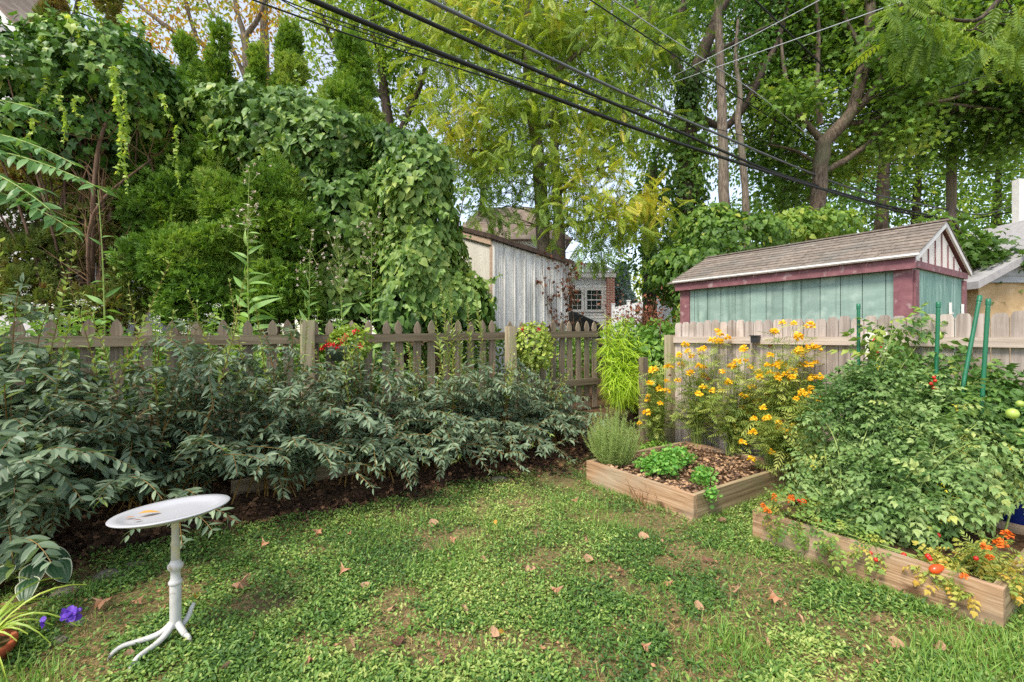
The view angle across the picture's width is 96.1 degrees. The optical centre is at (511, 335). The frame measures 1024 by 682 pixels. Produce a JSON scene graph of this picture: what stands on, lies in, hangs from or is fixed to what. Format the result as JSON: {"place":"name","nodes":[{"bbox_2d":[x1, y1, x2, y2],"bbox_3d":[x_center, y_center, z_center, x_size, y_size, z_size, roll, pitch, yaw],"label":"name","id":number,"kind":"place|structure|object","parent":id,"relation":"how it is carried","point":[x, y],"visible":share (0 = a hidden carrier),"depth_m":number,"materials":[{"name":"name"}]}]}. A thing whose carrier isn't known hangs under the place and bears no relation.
{"place":"outdoors","nodes":[
{"label":"outdoors","id":0,"kind":"place"},
{"bbox_2d":[0,339,1023,681],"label":"ground","id":1,"kind":"structure","parent":0,"point":[328,487],"depth_m":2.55,"materials":[{"name":"green plant"}]},
{"bbox_2d":[0,629,18,662],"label":"flower pot","id":2,"kind":"object","parent":1,"relation":"on","point":[8,644],"visible":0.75,"depth_m":1.92,"materials":[{"name":"ceramic"}]},
{"bbox_2d":[0,297,55,414],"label":"snakeroot","id":3,"kind":"object","parent":1,"relation":"on","point":[31,332],"visible":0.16,"depth_m":3.65,"materials":[{"name":"green plant"}]},
{"bbox_2d":[0,546,71,600],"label":"hosta","id":4,"kind":"object","parent":1,"relation":"on","point":[28,574],"visible":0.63,"depth_m":2.45,"materials":[{"name":"green plant"}]},
{"bbox_2d":[0,0,74,268],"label":"arborvitae","id":5,"kind":"object","parent":1,"relation":"on","point":[39,9],"visible":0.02,"depth_m":7.78,"materials":[{"name":"green plant"}]},
{"bbox_2d":[0,578,85,678],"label":"spiderwort","id":6,"kind":"object","parent":1,"relation":"on","point":[70,614],"visible":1,"depth_m":1.94,"materials":[{"name":"green plant"}]},
{"bbox_2d":[0,100,116,241],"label":"tree of heaven","id":7,"kind":"object","parent":1,"relation":"on","point":[8,184],"visible":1,"depth_m":2.33,"materials":[{"name":"green plant"}]},
{"bbox_2d":[0,0,166,335],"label":"house","id":8,"kind":"structure","parent":1,"relation":"on","point":[22,7],"depth_m":9.60,"materials":[{"name":"grey paint"}]},
{"bbox_2d":[38,0,129,359],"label":"arborvitae","id":9,"kind":"object","parent":1,"relation":"on","point":[109,8],"visible":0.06,"depth_m":7.09,"materials":[{"name":"green plant"}]},
{"bbox_2d":[0,19,191,385],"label":"bare stemmed conifer","id":10,"kind":"object","parent":1,"relation":"on","point":[40,244],"visible":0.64,"depth_m":5.29,"materials":[{"name":"green plant"}]},
{"bbox_2d":[0,0,194,373],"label":"ivy","id":11,"kind":"object","parent":10,"relation":"attached to","point":[41,79],"visible":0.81,"depth_m":5.21,"materials":[{"name":"green plant"}]},
{"bbox_2d":[0,237,192,578],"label":"border shrub","id":12,"kind":"object","parent":1,"relation":"on","point":[15,431],"visible":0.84,"depth_m":2.63,"materials":[{"name":"green plant"}]},
{"bbox_2d":[77,192,138,403],"bbox_3d":[-3.570,-0.126,4.150,0.515,2.351,0.644,0,0,-22],"label":"wild lettuce","id":13,"kind":"object","parent":1,"relation":"on","point":[108,294],"visible":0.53,"depth_m":4.11,"materials":[{"name":"green plant"}]},
{"bbox_2d":[54,0,180,54],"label":"tree","id":14,"kind":"object","parent":1,"relation":"on","point":[78,4],"visible":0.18,"depth_m":13.20,"materials":[{"name":"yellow plant"}]},
{"bbox_2d":[0,257,310,553],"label":"border shrub","id":15,"kind":"object","parent":1,"relation":"on","point":[192,415],"visible":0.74,"depth_m":3.08,"materials":[{"name":"green plant"}]},
{"bbox_2d":[105,494,229,674],"bbox_3d":[-1.501,1.049,2.031,0.440,0.611,0.440,0,0,0],"label":"pedestal table","id":16,"kind":"object","parent":1,"relation":"on","point":[175,512],"visible":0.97,"depth_m":2.01,"materials":[{"name":"white paint"}]},
{"bbox_2d":[137,27,209,334],"bbox_3d":[-5.444,-2.094,7.643,1.657,5.912,1.582,0,0,0],"label":"arborvitae","id":17,"kind":"object","parent":1,"relation":"on","point":[186,50],"visible":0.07,"depth_m":7.49,"materials":[{"name":"green plant"}]},
{"bbox_2d":[99,75,271,366],"bbox_3d":[-4.082,-1.298,5.888,2.577,4.653,1.790,0,0,25],"label":"arborvitae","id":18,"kind":"object","parent":1,"relation":"on","point":[192,244],"visible":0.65,"depth_m":5.34,"materials":[{"name":"green plant"}]},
{"bbox_2d":[121,0,300,85],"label":"sycamore tree","id":19,"kind":"object","parent":1,"relation":"on","point":[244,35],"visible":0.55,"depth_m":14.95,"materials":[{"name":"yellow plant"}]},
{"bbox_2d":[201,12,237,90],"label":"arborvitae","id":20,"kind":"object","parent":1,"relation":"on","point":[217,68],"visible":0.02,"depth_m":8.47,"materials":[{"name":"green plant"}]},
{"bbox_2d":[207,158,296,391],"bbox_3d":[-2.699,-0.384,4.771,0.860,2.863,0.940,0,0,0],"label":"wild lettuce","id":21,"kind":"object","parent":1,"relation":"on","point":[252,280],"visible":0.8,"depth_m":4.75,"materials":[{"name":"green plant"}]},
{"bbox_2d":[242,38,269,376],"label":"arborvitae","id":22,"kind":"object","parent":1,"relation":"on","point":[255,54],"visible":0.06,"depth_m":8.20,"materials":[{"name":"green plant"}]},
{"bbox_2d":[183,148,336,380],"bbox_3d":[-3.109,-0.589,5.677,1.920,3.251,1.408,0,0,0],"label":"arborvitae","id":23,"kind":"object","parent":1,"relation":"on","point":[279,196],"visible":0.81,"depth_m":5.33,"materials":[{"name":"green plant"}]},
{"bbox_2d":[168,278,384,504],"bbox_3d":[-1.839,0.385,3.594,1.548,1.718,1.683,0,0,-31],"label":"border shrub","id":24,"kind":"object","parent":1,"relation":"on","point":[274,407],"visible":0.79,"depth_m":3.50,"materials":[{"name":"green plant"}]},
{"bbox_2d":[267,14,313,344],"bbox_3d":[-4.080,-2.573,8.581,1.480,6.846,1.568,0,0,0],"label":"arborvitae","id":25,"kind":"object","parent":1,"relation":"on","point":[288,56],"visible":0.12,"depth_m":8.41,"materials":[{"name":"green plant"}]},
{"bbox_2d":[175,69,415,400],"bbox_3d":[-2.848,-1.353,6.269,3.473,4.738,1.926,0,0,0],"label":"heart leaf vine","id":26,"kind":"object","parent":1,"relation":"on","point":[315,140],"visible":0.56,"depth_m":5.69,"materials":[{"name":"green plant"}]},
{"bbox_2d":[1,319,597,448],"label":"picket fence","id":27,"kind":"object","parent":1,"relation":"on","point":[116,342],"visible":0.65,"depth_m":4.78,"materials":[{"name":"brown wood"}]},
{"bbox_2d":[320,323,377,364],"bbox_3d":[-1.581,0.079,4.479,0.468,0.418,0.456,0,0,0],"label":"hanging basket","id":28,"kind":"object","parent":27,"relation":"hanging from","point":[335,341],"visible":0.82,"depth_m":4.42,"materials":[{"name":"green plastic"}]},
{"bbox_2d":[515,321,558,370],"bbox_3d":[0.265,0.127,5.800,0.614,0.633,0.534,0,0,-29],"label":"hanging basket","id":29,"kind":"object","parent":27,"relation":"hanging from","point":[542,347],"visible":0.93,"depth_m":5.65,"materials":[{"name":"plastic"}]},
{"bbox_2d":[0,311,606,434],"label":"green hedge growth","id":30,"kind":"object","parent":1,"relation":"on","point":[75,333],"visible":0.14,"depth_m":4.37,"materials":[{"name":"green plant"}]},
{"bbox_2d":[230,459,378,495],"bbox_3d":[-1.699,1.167,3.927,1.200,0.140,0.120,0,0,-33],"label":"landscape timber","id":31,"kind":"object","parent":1,"relation":"on","point":[321,473],"visible":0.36,"depth_m":3.70,"materials":[{"name":"brown wood"}]},
{"bbox_2d":[293,229,327,392],"bbox_3d":[-2.313,-0.087,5.249,0.637,2.264,0.563,0,0,0],"label":"wild lettuce","id":32,"kind":"object","parent":1,"relation":"on","point":[309,305],"visible":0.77,"depth_m":5.21,"materials":[{"name":"green plant"}]},
{"bbox_2d":[321,219,363,380],"bbox_3d":[-2.006,-0.150,5.450,0.670,2.402,0.563,0,0,21],"label":"wild lettuce","id":33,"kind":"object","parent":1,"relation":"on","point":[344,313],"visible":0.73,"depth_m":5.40,"materials":[{"name":"green plant"}]},
{"bbox_2d":[315,11,386,238],"bbox_3d":[-2.776,-2.313,8.027,2.219,6.610,2.134,0,0,0],"label":"arborvitae","id":34,"kind":"object","parent":1,"relation":"on","point":[352,86],"visible":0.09,"depth_m":7.77,"materials":[{"name":"green plant"}]},
{"bbox_2d":[277,327,470,493],"bbox_3d":[-1.133,0.600,3.988,1.593,1.370,1.441,0,0,0],"label":"border shrub","id":35,"kind":"object","parent":1,"relation":"on","point":[378,442],"visible":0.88,"depth_m":3.94,"materials":[{"name":"green plant"}]},
{"bbox_2d":[357,206,394,389],"bbox_3d":[-1.690,-0.240,5.528,0.700,2.586,0.739,0,0,0],"label":"wild lettuce","id":36,"kind":"object","parent":1,"relation":"on","point":[367,310],"visible":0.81,"depth_m":5.51,"materials":[{"name":"green plant"}]},
{"bbox_2d":[270,0,486,342],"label":"tree","id":37,"kind":"object","parent":1,"relation":"on","point":[382,56],"visible":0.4,"depth_m":12.89,"materials":[{"name":"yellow plant"}]},
{"bbox_2d":[294,326,504,417],"bbox_3d":[-1.274,0.429,5.837,3.272,1.457,0.933,0,0,-35],"label":"green hedge growth","id":38,"kind":"object","parent":1,"relation":"on","point":[424,350],"visible":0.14,"depth_m":5.88,"materials":[{"name":"green plant"}]},
{"bbox_2d":[357,116,502,416],"bbox_3d":[-1.115,-0.895,5.972,1.772,3.901,1.806,0,0,-26],"label":"heart leaf vine","id":39,"kind":"object","parent":1,"relation":"on","point":[424,241],"visible":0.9,"depth_m":5.51,"materials":[{"name":"green plant"}]},
{"bbox_2d":[383,342,529,480],"bbox_3d":[-0.546,0.655,4.386,1.734,1.210,1.294,0,0,44],"label":"border shrub","id":40,"kind":"object","parent":1,"relation":"on","point":[426,392],"visible":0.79,"depth_m":4.29,"materials":[{"name":"green plant"}]},
{"bbox_2d":[431,111,526,224],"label":"tree","id":41,"kind":"object","parent":1,"relation":"on","point":[470,199],"visible":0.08,"depth_m":23.90,"materials":[{"name":"green plant"}]},
{"bbox_2d":[442,336,577,462],"bbox_3d":[-0.112,0.618,4.642,1.581,1.249,1.599,0,0,0],"label":"border shrub","id":42,"kind":"object","parent":1,"relation":"on","point":[506,403],"visible":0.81,"depth_m":4.61,"materials":[{"name":"green plant"}]},
{"bbox_2d":[431,280,487,407],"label":"tall shoots","id":43,"kind":"object","parent":42,"relation":"on","point":[460,350],"visible":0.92,"depth_m":4.99,"materials":[{"name":"green plant"}]},
{"bbox_2d":[0,410,1021,681],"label":"leaf litter","id":44,"kind":"object","parent":1,"relation":"on","point":[432,486],"visible":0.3,"depth_m":3.57,"materials":[{"name":"brown plant"}]},
{"bbox_2d":[0,448,1023,681],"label":"thatch","id":45,"kind":"object","parent":1,"relation":"on","point":[432,659],"visible":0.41,"depth_m":2.15,"materials":[{"name":"plant"}]},
{"bbox_2d":[453,227,573,395],"bbox_3d":[-0.036,-0.471,8.536,1.750,3.321,1.580,0,0,-33],"label":"lean to shed","id":46,"kind":"object","parent":1,"relation":"on","point":[515,290],"visible":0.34,"depth_m":7.83,"materials":[{"name":"white metal"}]},
{"bbox_2d":[536,229,584,380],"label":"dead vine","id":47,"kind":"object","parent":46,"relation":"attached to","point":[570,288],"visible":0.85,"depth_m":8.21,"materials":[{"name":"brown plant"}]},
{"bbox_2d":[462,207,617,338],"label":"house","id":48,"kind":"structure","parent":1,"relation":"on","point":[589,301],"depth_m":19.99,"materials":[{"name":"white"}]},
{"bbox_2d":[585,288,603,311],"bbox_3d":[3.565,-1.554,19.971,0.817,1.035,0.062,0,0,0],"label":"window","id":49,"kind":"structure","parent":48,"relation":"in","point":[591,301],"depth_m":19.97,"materials":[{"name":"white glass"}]},
{"bbox_2d":[368,0,725,282],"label":"walnut tree","id":50,"kind":"object","parent":1,"relation":"on","point":[528,108],"visible":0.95,"depth_m":10.47,"materials":[{"name":"green plant"}]},
{"bbox_2d":[511,365,610,450],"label":"border shrub","id":51,"kind":"object","parent":1,"relation":"on","point":[557,404],"visible":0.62,"depth_m":5.11,"materials":[{"name":"green plant"}]},
{"bbox_2d":[402,0,727,263],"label":"tree","id":52,"kind":"object","parent":1,"relation":"on","point":[560,241],"visible":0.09,"depth_m":16.91,"materials":[{"name":"green plant"}]},
{"bbox_2d":[569,311,602,342],"bbox_3d":[1.000,-0.448,16.765,4.362,1.688,1.930,0,0,0],"label":"parked car","id":53,"kind":"object","parent":1,"relation":"on","point":[583,319],"visible":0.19,"depth_m":15.98,"materials":[{"name":"black paint"}]},
{"bbox_2d":[614,259,637,306],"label":"blue spruce","id":54,"kind":"object","parent":1,"relation":"on","point":[626,292],"visible":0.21,"depth_m":20.55,"materials":[{"name":"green plant"}]},
{"bbox_2d":[594,314,660,414],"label":"feathery plant","id":55,"kind":"object","parent":1,"relation":"on","point":[622,381],"visible":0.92,"depth_m":5.88,"materials":[{"name":"green plant"}]},
{"bbox_2d":[591,284,679,364],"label":"dried bush","id":56,"kind":"object","parent":1,"relation":"on","point":[642,321],"visible":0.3,"depth_m":7.54,"materials":[{"name":"brown plant"}]},
{"bbox_2d":[598,317,674,424],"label":"bramble","id":57,"kind":"object","parent":1,"relation":"on","point":[651,336],"visible":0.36,"depth_m":6.45,"materials":[{"name":"green plant"}]},
{"bbox_2d":[639,357,647,439],"bbox_3d":[1.660,0.799,5.818,0.080,1.052,0.080,0,0,-33],"label":"gate post","id":58,"kind":"object","parent":1,"relation":"on","point":[643,368],"visible":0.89,"depth_m":5.79,"materials":[{"name":"brown wood"}]},
{"bbox_2d":[611,299,675,336],"bbox_3d":[5.000,-0.450,17.230,0.200,2.318,4.072,0,0,-25],"label":"vinyl fence","id":59,"kind":"object","parent":1,"relation":"on","point":[633,305],"visible":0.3,"depth_m":18.01,"materials":[{"name":"white plastic"}]},
{"bbox_2d":[282,132,1023,328],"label":"woodland","id":60,"kind":"object","parent":1,"relation":"on","point":[891,200],"visible":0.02,"depth_m":44.34,"materials":[{"name":"green plant"}]},
{"bbox_2d":[605,110,705,327],"bbox_3d":[4.525,-3.410,14.739,3.477,8.367,4.342,0,0,21],"label":"tree","id":61,"kind":"object","parent":1,"relation":"on","point":[655,175],"visible":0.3,"depth_m":14.74,"materials":[{"name":"green plant"}]},
{"bbox_2d":[632,360,688,447],"bbox_3d":[1.626,0.797,5.118,0.635,1.075,0.675,0,0,38],"label":"marigold","id":62,"kind":"object","parent":1,"relation":"on","point":[657,434],"visible":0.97,"depth_m":5.06,"materials":[{"name":"yellow plant"}]},
{"bbox_2d":[587,441,793,522],"bbox_3d":[1.601,1.270,4.170,1.450,0.240,1.122,0,0,-33],"label":"raised bed","id":63,"kind":"object","parent":1,"relation":"on","point":[691,505],"visible":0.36,"depth_m":3.76,"materials":[{"name":"wood"}]},
{"bbox_2d":[580,404,646,466],"bbox_3d":[0.932,0.903,4.243,0.594,0.578,0.487,0,0,0],"label":"rosemary","id":64,"kind":"object","parent":63,"relation":"in","point":[610,449],"visible":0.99,"depth_m":4.19,"materials":[{"name":"green plant"}]},
{"bbox_2d":[632,449,683,478],"bbox_3d":[1.259,1.095,3.942,0.430,0.233,0.422,0,0,0],"label":"parsley","id":65,"kind":"object","parent":63,"relation":"in","point":[654,462],"visible":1,"depth_m":3.89,"materials":[{"name":"green plant"}]},
{"bbox_2d":[651,443,697,467],"bbox_3d":[1.485,1.083,4.208,0.400,0.204,0.406,0,0,0],"label":"parsley","id":66,"kind":"object","parent":63,"relation":"in","point":[686,457],"visible":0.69,"depth_m":4.14,"materials":[{"name":"green plant"}]},
{"bbox_2d":[607,443,775,491],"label":"mulch","id":67,"kind":"object","parent":63,"relation":"on","point":[717,466],"visible":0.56,"depth_m":4.09,"materials":[{"name":"brown wood"}]},
{"bbox_2d":[655,327,733,446],"bbox_3d":[1.926,0.546,4.863,0.881,1.275,0.658,0,0,-31],"label":"marigold","id":68,"kind":"object","parent":63,"relation":"in","point":[697,422],"visible":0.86,"depth_m":4.82,"materials":[{"name":"yellow plant"}]},
{"bbox_2d":[689,467,717,486],"bbox_3d":[1.502,1.110,3.626,0.200,0.150,0.235,0,0,16],"label":"parsley","id":69,"kind":"object","parent":63,"relation":"in","point":[701,476],"visible":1,"depth_m":3.60,"materials":[{"name":"green plant"}]},
{"bbox_2d":[683,344,768,456],"bbox_3d":[2.109,0.631,4.498,0.950,1.102,0.632,0,0,0],"label":"marigold","id":70,"kind":"object","parent":63,"relation":"in","point":[733,435],"visible":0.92,"depth_m":4.45,"materials":[{"name":"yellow plant"}]},
{"bbox_2d":[740,319,825,466],"bbox_3d":[2.470,0.517,4.149,0.946,1.330,0.672,0,0,-34],"label":"marigold","id":71,"kind":"object","parent":63,"relation":"in","point":[769,406],"visible":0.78,"depth_m":4.08,"materials":[{"name":"yellow plant"}]},
{"bbox_2d":[735,376,830,475],"bbox_3d":[2.341,0.774,3.966,0.894,0.855,0.722,0,0,0],"label":"marigold","id":72,"kind":"object","parent":63,"relation":"in","point":[779,433],"visible":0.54,"depth_m":3.94,"materials":[{"name":"yellow plant"}]},
{"bbox_2d":[588,0,802,240],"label":"tree","id":73,"kind":"object","parent":1,"relation":"on","point":[709,41],"visible":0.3,"depth_m":12.76,"materials":[{"name":"green plant"}]},
{"bbox_2d":[651,64,712,274],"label":"ivy","id":74,"kind":"object","parent":73,"relation":"attached to","point":[678,150],"visible":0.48,"depth_m":11.65,"materials":[{"name":"green plant"}]},
{"bbox_2d":[658,0,812,250],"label":"tree","id":75,"kind":"object","parent":1,"relation":"on","point":[722,181],"visible":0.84,"depth_m":11.12,"materials":[{"name":"grey plant"}]},
{"bbox_2d":[639,201,868,332],"bbox_3d":[5.077,-0.816,9.611,5.107,3.939,1.970,0,0,-17],"label":"vine tangle","id":76,"kind":"object","parent":1,"relation":"on","point":[718,221],"visible":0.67,"depth_m":9.20,"materials":[{"name":"green plant"}]},
{"bbox_2d":[704,107,913,241],"bbox_3d":[12.427,-4.515,19.599,8.955,10.643,6.568,0,0,0],"label":"tree","id":77,"kind":"object","parent":1,"relation":"on","point":[853,204],"visible":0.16,"depth_m":18.74,"materials":[{"name":"green plant"}]},
{"bbox_2d":[668,218,973,368],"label":"garden shed","id":78,"kind":"structure","parent":1,"relation":"on","point":[892,272],"depth_m":5.26,"materials":[{"name":"green"}]},
{"bbox_2d":[664,311,1023,476],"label":"board fence","id":79,"kind":"object","parent":1,"relation":"on","point":[1006,342],"visible":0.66,"depth_m":4.23,"materials":[{"name":"grey wood"}]},
{"bbox_2d":[666,1,1023,229],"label":"tree","id":80,"kind":"object","parent":1,"relation":"on","point":[878,224],"visible":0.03,"depth_m":18.94,"materials":[{"name":"green plant"}]},
{"bbox_2d":[713,0,1023,217],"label":"maple tree","id":81,"kind":"object","parent":1,"relation":"on","point":[934,117],"visible":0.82,"depth_m":12.11,"materials":[{"name":"green plant"}]},
{"bbox_2d":[590,0,879,194],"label":"utility cable","id":82,"kind":"object","parent":81,"relation":"attached to","point":[707,76],"visible":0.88,"depth_m":9.88,"materials":[{"name":"black rubber"}]},
{"bbox_2d":[753,484,1023,630],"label":"raised bed","id":83,"kind":"object","parent":1,"relation":"on","point":[996,601],"visible":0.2,"depth_m":2.44,"materials":[{"name":"wood"}]},
{"bbox_2d":[749,493,821,530],"bbox_3d":[1.707,1.141,2.879,0.387,0.385,0.562,0,0,39],"label":"marigold","id":84,"kind":"object","parent":83,"relation":"in","point":[775,498],"visible":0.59,"depth_m":2.92,"materials":[{"name":"orange plant"}]},
{"bbox_2d":[770,349,1006,517],"bbox_3d":[2.578,0.744,3.215,1.301,1.303,1.166,0,0,45],"label":"tomato plant","id":85,"kind":"object","parent":83,"relation":"in","point":[815,473],"visible":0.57,"depth_m":3.12,"materials":[{"name":"green plant"}]},
{"bbox_2d":[754,484,1023,617],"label":"nasturtium","id":86,"kind":"object","parent":83,"relation":"in","point":[991,573],"visible":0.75,"depth_m":2.46,"materials":[{"name":"green plant"}]},
{"bbox_2d":[812,302,978,504],"bbox_3d":[2.766,0.469,3.408,1.382,1.430,0.785,0,0,0],"label":"tomato plant","id":87,"kind":"object","parent":83,"relation":"in","point":[873,347],"visible":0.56,"depth_m":3.40,"materials":[{"name":"green plant"}]},
{"bbox_2d":[796,388,1023,561],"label":"tomato plant","id":88,"kind":"object","parent":83,"relation":"in","point":[928,519],"visible":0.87,"depth_m":2.63,"materials":[{"name":"green plant"}]},
{"bbox_2d":[932,302,940,419],"bbox_3d":[2.898,0.509,3.150,0.073,1.484,0.029,0,0,0],"label":"garden stake","id":89,"kind":"object","parent":83,"relation":"in","point":[937,336],"visible":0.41,"depth_m":3.14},
{"bbox_2d":[897,332,1023,538],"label":"tomato plant","id":90,"kind":"object","parent":83,"relation":"in","point":[1009,392],"visible":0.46,"depth_m":2.94,"materials":[{"name":"green plant"}]},
{"bbox_2d":[947,295,982,457],"bbox_3d":[2.923,0.490,3.013,0.518,1.527,0.028,0,0,-21],"label":"garden stake","id":91,"kind":"object","parent":83,"relation":"in","point":[979,298],"visible":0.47,"depth_m":3.06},
{"bbox_2d":[946,529,1022,579],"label":"marigold","id":92,"kind":"object","parent":83,"relation":"in","point":[999,542],"visible":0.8,"depth_m":2.20,"materials":[{"name":"orange plant"}]},
{"bbox_2d":[977,299,991,440],"bbox_3d":[3.010,0.506,2.950,0.119,1.489,0.029,0,0,0],"label":"garden stake","id":93,"kind":"object","parent":83,"relation":"in","point":[986,338],"visible":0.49,"depth_m":2.94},
{"bbox_2d":[839,132,1019,232],"bbox_3d":[17.484,-4.471,20.405,7.710,11.111,5.810,0,0,0],"label":"tree","id":94,"kind":"object","parent":1,"relation":"on","point":[916,187],"visible":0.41,"depth_m":19.67,"materials":[{"name":"green plant"}]},
{"bbox_2d":[845,0,1023,98],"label":"walnut tree","id":95,"kind":"object","parent":1,"relation":"on","point":[1006,41],"visible":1,"depth_m":5.74,"materials":[{"name":"green plant"}]},
{"bbox_2d":[946,143,956,232],"bbox_3d":[13.362,-2.360,14.000,0.288,7.058,0.288,0,0,0],"label":"trunk","id":96,"kind":"object","parent":1,"relation":"on","point":[951,193],"visible":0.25,"depth_m":13.91,"materials":[{"name":"brown wood"}]},
{"bbox_2d":[305,0,936,218],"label":"utility cable","id":97,"kind":"object","parent":96,"relation":"attached to","point":[345,14],"visible":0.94,"depth_m":6.96,"materials":[{"name":"black rubber"}]},
{"bbox_2d":[252,0,541,95],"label":"utility cable","id":98,"kind":"object","parent":97,"relation":"attached to","point":[287,12],"visible":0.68,"depth_m":6.21,"materials":[{"name":"black rubber"}]},
{"bbox_2d":[376,0,945,218],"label":"utility cable","id":99,"kind":"object","parent":96,"relation":"attached to","point":[454,33],"visible":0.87,"depth_m":7.21,"materials":[{"name":"black rubber"}]},
{"bbox_2d":[425,0,948,209],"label":"utility cable","id":100,"kind":"object","parent":96,"relation":"attached to","point":[475,22],"visible":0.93,"depth_m":7.80,"materials":[{"name":"black rubber"}]},
{"bbox_2d":[284,0,779,144],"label":"utility cable","id":101,"kind":"object","parent":100,"relation":"attached to","point":[510,75],"visible":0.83,"depth_m":7.15,"materials":[{"name":"black rubber"}]},
{"bbox_2d":[908,114,1023,232],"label":"tree","id":102,"kind":"object","parent":1,"relation":"on","point":[999,175],"visible":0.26,"depth_m":20.80,"materials":[{"name":"green plant"}]},
{"bbox_2d":[915,210,1023,304],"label":"bush","id":103,"kind":"object","parent":1,"relation":"on","point":[977,251],"visible":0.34,"depth_m":9.19,"materials":[{"name":"green plant"}]},
{"bbox_2d":[964,220,1023,376],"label":"garage","id":104,"kind":"structure","parent":1,"relation":"on","point":[1006,296],"depth_m":9.00,"materials":[{"name":"beige paint"}]},
{"bbox_2d":[59,0,1023,334],"label":"sky","id":105,"kind":"structure","parent":0,"point":[713,194],"materials":[{"name":"white"}]},
{"bbox_2d":[1012,179,1023,222],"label":"chimney","id":106,"kind":"object","parent":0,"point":[1017,200],"visible":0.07,"depth_m":11.46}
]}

